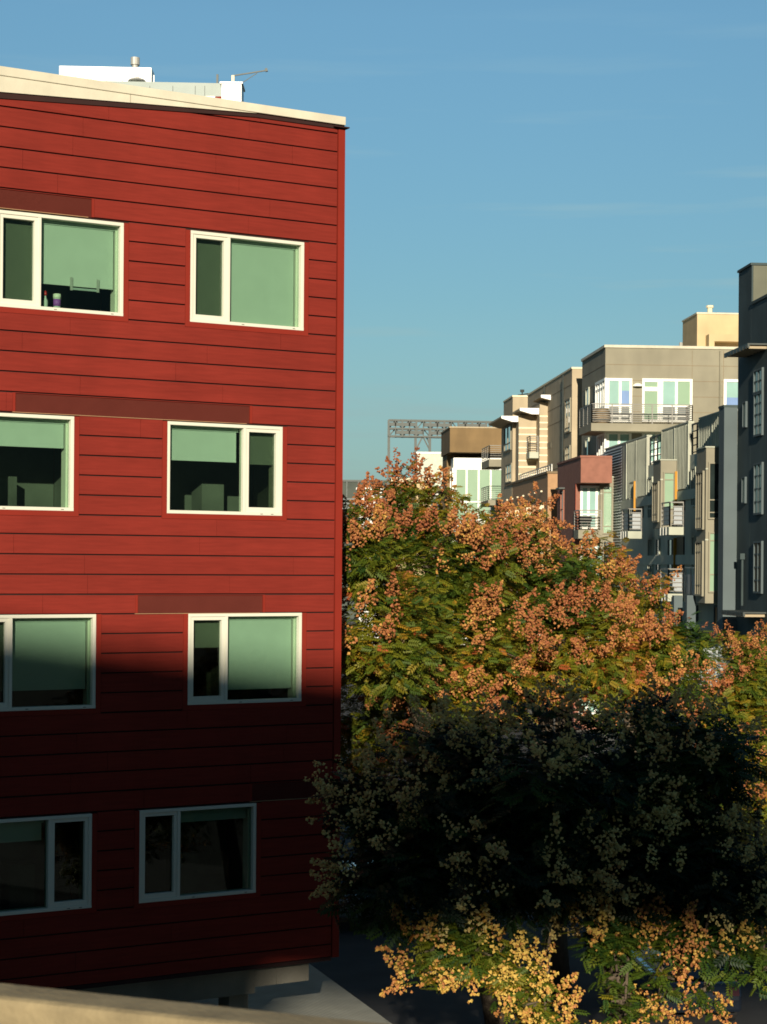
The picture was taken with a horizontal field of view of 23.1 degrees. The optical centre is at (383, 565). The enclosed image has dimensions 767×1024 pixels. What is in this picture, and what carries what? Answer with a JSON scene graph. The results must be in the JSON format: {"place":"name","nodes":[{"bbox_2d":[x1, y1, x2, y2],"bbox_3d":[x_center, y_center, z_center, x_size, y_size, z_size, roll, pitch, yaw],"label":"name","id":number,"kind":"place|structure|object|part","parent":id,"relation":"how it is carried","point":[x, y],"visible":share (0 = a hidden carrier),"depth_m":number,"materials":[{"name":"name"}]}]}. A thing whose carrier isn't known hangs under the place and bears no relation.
{"place":"outdoors","nodes":[
{"label":"outdoors","id":0,"kind":"place"},
{"bbox_2d":[59,57,267,101],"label":"white rooftop building","id":1,"kind":"structure","parent":0,"point":[134,75],"depth_m":54.60,"materials":[{"name":"metal"}]},
{"bbox_2d":[0,983,382,1023],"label":"parapet","id":2,"kind":"structure","parent":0,"point":[20,1004],"depth_m":3.81,"materials":[{"name":"concrete"}]},
{"bbox_2d":[184,964,391,1023],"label":"paving","id":3,"kind":"structure","parent":0,"point":[318,993],"depth_m":34.37,"materials":[{"name":"grey concrete"}]},
{"bbox_2d":[0,66,349,1008],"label":"red building","id":4,"kind":"structure","parent":3,"relation":"on","point":[170,534],"depth_m":29.42,"materials":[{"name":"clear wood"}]},
{"bbox_2d":[0,413,73,510],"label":"window","id":5,"kind":"structure","parent":4,"relation":"in","point":[37,451],"depth_m":29.11,"materials":[{"name":"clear glass"}]},
{"bbox_2d":[43,291,47,306],"bbox_3d":[-5.145,-4.044,28.526,0.076,0.275,0.074,0,0,0],"label":"spray bottle","id":6,"kind":"object","parent":4,"relation":"on","point":[45,302],"visible":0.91,"depth_m":28.50,"materials":[{"name":"plastic"}]},
{"bbox_2d":[0,813,91,915],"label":"window","id":7,"kind":"structure","parent":4,"relation":"in","point":[44,860],"depth_m":29.28,"materials":[{"name":"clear glass"}]},
{"bbox_2d":[0,614,95,711],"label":"window","id":8,"kind":"structure","parent":4,"relation":"in","point":[44,658],"depth_m":28.53,"materials":[{"name":"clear glass"}]},
{"bbox_2d":[53,293,60,307],"bbox_3d":[-4.987,-4.026,28.632,0.124,0.241,0.121,0,0,0],"label":"wipes tub","id":9,"kind":"object","parent":4,"relation":"on","point":[56,300],"visible":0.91,"depth_m":28.58,"materials":[{"name":"plastic"}]},
{"bbox_2d":[0,210,123,315],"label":"window","id":10,"kind":"structure","parent":4,"relation":"in","point":[39,253],"depth_m":28.59,"materials":[{"name":"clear glass"}]},
{"bbox_2d":[70,277,98,292],"bbox_3d":[-4.584,-4.302,28.750,0.470,0.200,0.025,0,0,-31],"label":"clip tray","id":11,"kind":"object","parent":4,"relation":"attached to","point":[80,289],"visible":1,"depth_m":28.73,"materials":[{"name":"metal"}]},
{"bbox_2d":[139,802,255,902],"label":"window","id":12,"kind":"structure","parent":4,"relation":"in","point":[185,852],"depth_m":30.75,"materials":[{"name":"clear glass"}]},
{"bbox_2d":[167,421,282,515],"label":"window","id":13,"kind":"structure","parent":4,"relation":"in","point":[210,465],"depth_m":30.32,"materials":[{"name":"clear glass"}]},
{"bbox_2d":[188,612,301,704],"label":"window","id":14,"kind":"structure","parent":4,"relation":"in","point":[233,658],"depth_m":30.34,"materials":[{"name":"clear glass"}]},
{"bbox_2d":[190,230,303,330],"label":"window","id":15,"kind":"structure","parent":4,"relation":"in","point":[238,280],"depth_m":30.17,"materials":[{"name":"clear glass"}]},
{"bbox_2d":[339,861,390,917],"bbox_3d":[-0.818,8.717,50.495,1.800,1.446,4.570,0,0,-5],"label":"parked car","id":16,"kind":"object","parent":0,"point":[343,915],"depth_m":48.29,"materials":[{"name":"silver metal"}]},
{"bbox_2d":[356,488,383,621],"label":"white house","id":17,"kind":"structure","parent":0,"point":[363,527],"depth_m":150.00,"materials":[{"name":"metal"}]},
{"bbox_2d":[0,0,766,479],"label":"sky","id":18,"kind":"structure","parent":0,"point":[533,187],"materials":[{"name":"blue"}]},
{"bbox_2d":[342,618,699,830],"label":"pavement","id":19,"kind":"structure","parent":0,"point":[530,711],"depth_m":104.81,"materials":[{"name":"grey concrete"}]},
{"bbox_2d":[414,452,442,485],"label":"pale block","id":20,"kind":"structure","parent":19,"relation":"on","point":[435,459],"depth_m":215.00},
{"bbox_2d":[431,488,441,587],"bbox_3d":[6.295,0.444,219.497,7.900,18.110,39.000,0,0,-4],"label":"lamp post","id":21,"kind":"object","parent":19,"relation":"on","point":[438,508],"visible":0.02,"depth_m":199.92,"materials":[{"name":"metal"}]},
{"bbox_2d":[387,419,491,582],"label":"stadium light rig","id":22,"kind":"object","parent":19,"relation":"on","point":[444,425],"visible":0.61,"depth_m":299.90,"materials":[{"name":"grey metal"}]},
{"bbox_2d":[441,426,501,651],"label":"brown building","id":23,"kind":"structure","parent":19,"relation":"on","point":[471,456],"depth_m":177.42,"materials":[{"name":"metal"}]},
{"bbox_2d":[488,367,581,712],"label":"beige building","id":24,"kind":"structure","parent":19,"relation":"on","point":[541,438],"depth_m":131.76,"materials":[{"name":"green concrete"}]},
{"bbox_2d":[564,398,570,433],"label":"window","id":25,"kind":"structure","parent":24,"relation":"in","point":[567,427],"depth_m":123.42,"materials":[{"name":"white glass"}]},
{"bbox_2d":[565,445,570,459],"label":"window","id":26,"kind":"structure","parent":24,"relation":"in","point":[567,448],"depth_m":123.18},
{"bbox_2d":[556,455,611,728],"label":"brick building","id":27,"kind":"structure","parent":19,"relation":"on","point":[581,478],"depth_m":107.66,"materials":[{"name":"red"}]},
{"bbox_2d":[560,490,563,521],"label":"window","id":28,"kind":"structure","parent":27,"relation":"in","point":[562,491],"depth_m":112.02,"materials":[{"name":"red glass"}]},
{"bbox_2d":[580,516,591,529],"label":"grill","id":29,"kind":"object","parent":27,"relation":"on","point":[586,519],"visible":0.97,"depth_m":106.70,"materials":[{"name":"grey metal"}]},
{"bbox_2d":[580,486,598,529],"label":"window","id":30,"kind":"structure","parent":27,"relation":"in","point":[588,494],"depth_m":107.65,"materials":[{"name":"glass"}]},
{"bbox_2d":[578,539,601,713],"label":"window","id":31,"kind":"structure","parent":27,"relation":"in","point":[580,539],"depth_m":107.65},
{"bbox_2d":[579,305,737,464],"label":"grey building","id":32,"kind":"structure","parent":19,"relation":"on","point":[637,391],"depth_m":111.49,"materials":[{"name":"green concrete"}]},
{"bbox_2d":[585,387,589,405],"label":"window","id":33,"kind":"structure","parent":32,"relation":"in","point":[587,391],"depth_m":116.83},
{"bbox_2d":[585,437,589,454],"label":"window","id":34,"kind":"structure","parent":32,"relation":"in","point":[587,440],"depth_m":116.71,"materials":[{"name":"glass"}]},
{"bbox_2d":[595,378,606,408],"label":"window","id":35,"kind":"structure","parent":32,"relation":"in","point":[600,386],"depth_m":112.19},
{"bbox_2d":[596,433,605,455],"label":"window","id":36,"kind":"structure","parent":32,"relation":"in","point":[601,438],"depth_m":112.02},
{"bbox_2d":[592,408,610,422],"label":"barrel planter","id":37,"kind":"object","parent":32,"relation":"on","point":[606,419],"visible":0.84,"depth_m":109.94,"materials":[{"name":"brown wood"}]},
{"bbox_2d":[606,378,631,422],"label":"window","id":38,"kind":"structure","parent":32,"relation":"in","point":[619,390],"depth_m":111.21,"materials":[{"name":"glass"}]},
{"bbox_2d":[606,433,631,447],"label":"window","id":39,"kind":"structure","parent":32,"relation":"in","point":[612,439],"depth_m":111.21,"materials":[{"name":"glass"}]},
{"bbox_2d":[642,378,660,421],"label":"balcony door","id":40,"kind":"structure","parent":32,"relation":"in","point":[651,387],"depth_m":111.34,"materials":[{"name":"glass"}]},
{"bbox_2d":[660,379,692,422],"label":"window","id":41,"kind":"structure","parent":32,"relation":"in","point":[672,391],"depth_m":111.45,"materials":[{"name":"glass"}]},
{"bbox_2d":[723,379,737,404],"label":"window","id":42,"kind":"structure","parent":32,"relation":"in","point":[730,386],"depth_m":111.70,"materials":[{"name":"glass"}]},
{"bbox_2d":[598,405,737,720],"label":"terrace building","id":43,"kind":"structure","parent":19,"relation":"on","point":[673,507],"depth_m":88.61,"materials":[{"name":"grey stone"}]},
{"bbox_2d":[629,481,636,515],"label":"window","id":44,"kind":"structure","parent":43,"relation":"in","point":[630,511],"depth_m":102.67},
{"bbox_2d":[633,481,642,517],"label":"doorway","id":45,"kind":"structure","parent":43,"relation":"in","point":[634,489],"depth_m":101.25,"materials":[{"name":"orange paint"}]},
{"bbox_2d":[647,477,652,519],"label":"window","id":46,"kind":"structure","parent":43,"relation":"in","point":[650,479],"depth_m":97.78,"materials":[{"name":"black glass"}]},
{"bbox_2d":[647,538,653,573],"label":"window","id":47,"kind":"structure","parent":43,"relation":"in","point":[650,541],"depth_m":97.59,"materials":[{"name":"black glass"}]},
{"bbox_2d":[642,433,660,463],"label":"window","id":48,"kind":"structure","parent":43,"relation":"in","point":[643,434],"depth_m":111.37,"materials":[{"name":"white glass"}]},
{"bbox_2d":[655,538,659,571],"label":"window","id":49,"kind":"structure","parent":43,"relation":"in","point":[657,540],"depth_m":95.98,"materials":[{"name":"black glass"}]},
{"bbox_2d":[667,538,675,571],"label":"window","id":50,"kind":"structure","parent":43,"relation":"in","point":[669,540],"depth_m":93.03,"materials":[{"name":"black glass"}]},
{"bbox_2d":[673,536,684,571],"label":"doorway","id":51,"kind":"structure","parent":43,"relation":"in","point":[679,542],"depth_m":91.21,"materials":[{"name":"black brick"}]},
{"bbox_2d":[675,470,684,510],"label":"doorway","id":52,"kind":"structure","parent":43,"relation":"in","point":[676,504],"depth_m":91.41,"materials":[{"name":"orange"}]},
{"bbox_2d":[690,467,696,506],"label":"window","id":53,"kind":"structure","parent":43,"relation":"in","point":[693,469],"depth_m":88.16,"materials":[{"name":"black glass"}]},
{"bbox_2d":[691,535,695,568],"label":"window","id":54,"kind":"structure","parent":43,"relation":"in","point":[693,538],"depth_m":88.19,"materials":[{"name":"black glass"}]},
{"bbox_2d":[696,605,697,621],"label":"window","id":55,"kind":"structure","parent":43,"relation":"in","point":[696,605],"depth_m":87.29,"materials":[{"name":"black glass"}]},
{"bbox_2d":[713,605,717,624],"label":"window","id":56,"kind":"structure","parent":43,"relation":"in","point":[715,615],"depth_m":83.90,"materials":[{"name":"black glass"}]},
{"bbox_2d":[721,263,766,787],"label":"slate tower","id":57,"kind":"structure","parent":19,"relation":"on","point":[750,352],"depth_m":78.24,"materials":[{"name":"grey concrete"}]},
{"bbox_2d":[741,477,746,503],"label":"window","id":58,"kind":"structure","parent":57,"relation":"in","point":[743,479],"depth_m":79.13,"materials":[{"name":"grey glass"}]},
{"bbox_2d":[742,401,747,427],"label":"window","id":59,"kind":"structure","parent":57,"relation":"in","point":[744,404],"depth_m":79.24,"materials":[{"name":"grey glass"}]},
{"bbox_2d":[753,541,762,593],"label":"window","id":60,"kind":"structure","parent":57,"relation":"in","point":[757,545],"depth_m":76.86,"materials":[{"name":"grey glass"}]},
{"bbox_2d":[753,391,763,436],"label":"window","id":61,"kind":"structure","parent":57,"relation":"in","point":[758,398],"depth_m":76.99,"materials":[{"name":"grey glass"}]},
{"bbox_2d":[753,462,763,514],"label":"window","id":62,"kind":"structure","parent":57,"relation":"in","point":[758,468],"depth_m":76.92,"materials":[{"name":"grey glass"}]},
{"bbox_2d":[753,367,763,393],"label":"window","id":63,"kind":"structure","parent":57,"relation":"in","point":[758,374],"depth_m":77.05,"materials":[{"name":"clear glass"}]},
{"bbox_2d":[309,624,766,1023],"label":"road","id":64,"kind":"structure","parent":0,"point":[359,969],"depth_m":41.92,"materials":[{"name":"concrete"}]},
{"bbox_2d":[342,480,394,617],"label":"building","id":65,"kind":"structure","parent":64,"relation":"on","point":[349,487],"depth_m":330.00,"materials":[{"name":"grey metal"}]},
{"bbox_2d":[391,478,434,643],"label":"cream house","id":66,"kind":"structure","parent":64,"relation":"on","point":[418,486],"depth_m":160.00,"materials":[{"name":"beige"}]},
{"bbox_2d":[340,447,562,1023],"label":"golden rain tree","id":67,"kind":"object","parent":64,"relation":"on","point":[428,659],"visible":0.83,"depth_m":35.84,"materials":[{"name":"green plant"}]},
{"bbox_2d":[303,671,766,1023],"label":"golden rain tree","id":68,"kind":"object","parent":64,"relation":"on","point":[598,843],"visible":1,"depth_m":24.41,"materials":[{"name":"green plant"}]},
{"bbox_2d":[439,481,648,994],"bbox_3d":[3.236,3.826,40.092,4.796,11.362,5.060,0,0,0],"label":"golden rain tree","id":69,"kind":"object","parent":64,"relation":"on","point":[569,607],"visible":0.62,"depth_m":39.05,"materials":[{"name":"orange plant"}]},
{"bbox_2d":[548,545,722,876],"bbox_3d":[5.642,4.540,42.471,4.442,9.985,3.100,0,0,-38],"label":"golden rain tree","id":70,"kind":"object","parent":64,"relation":"on","point":[650,657],"visible":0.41,"depth_m":41.94,"materials":[{"name":"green plant"}]},
{"bbox_2d":[582,611,722,816],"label":"golden rain tree","id":71,"kind":"object","parent":64,"relation":"on","point":[694,633],"visible":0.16,"depth_m":65.28,"materials":[{"name":"green plant"}]},
{"bbox_2d":[629,942,741,1020],"bbox_3d":[6.332,8.773,40.495,1.800,1.446,4.570,0,0,-4],"label":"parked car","id":72,"kind":"object","parent":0,"point":[721,988],"visible":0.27,"depth_m":38.42,"materials":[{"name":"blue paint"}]},
{"bbox_3d":[6.367,8.300,40.051,1.538,0.400,2.967,0,0,-4],"label":"window","id":73,"kind":"part","parent":72,"relation":"part of","materials":[{"name":"black glass"}]},
{"bbox_2d":[656,646,722,786],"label":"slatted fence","id":74,"kind":"object","parent":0,"point":[718,664],"visible":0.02,"depth_m":77.12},
{"bbox_3d":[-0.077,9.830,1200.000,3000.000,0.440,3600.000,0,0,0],"label":"ground","id":75,"kind":"structure","parent":0,"visible":0},
{"bbox_2d":[684,619,766,897],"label":"golden rain tree","id":76,"kind":"object","parent":75,"relation":"on","point":[746,697],"visible":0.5,"depth_m":54.28,"materials":[{"name":"green plant"}]}
]}

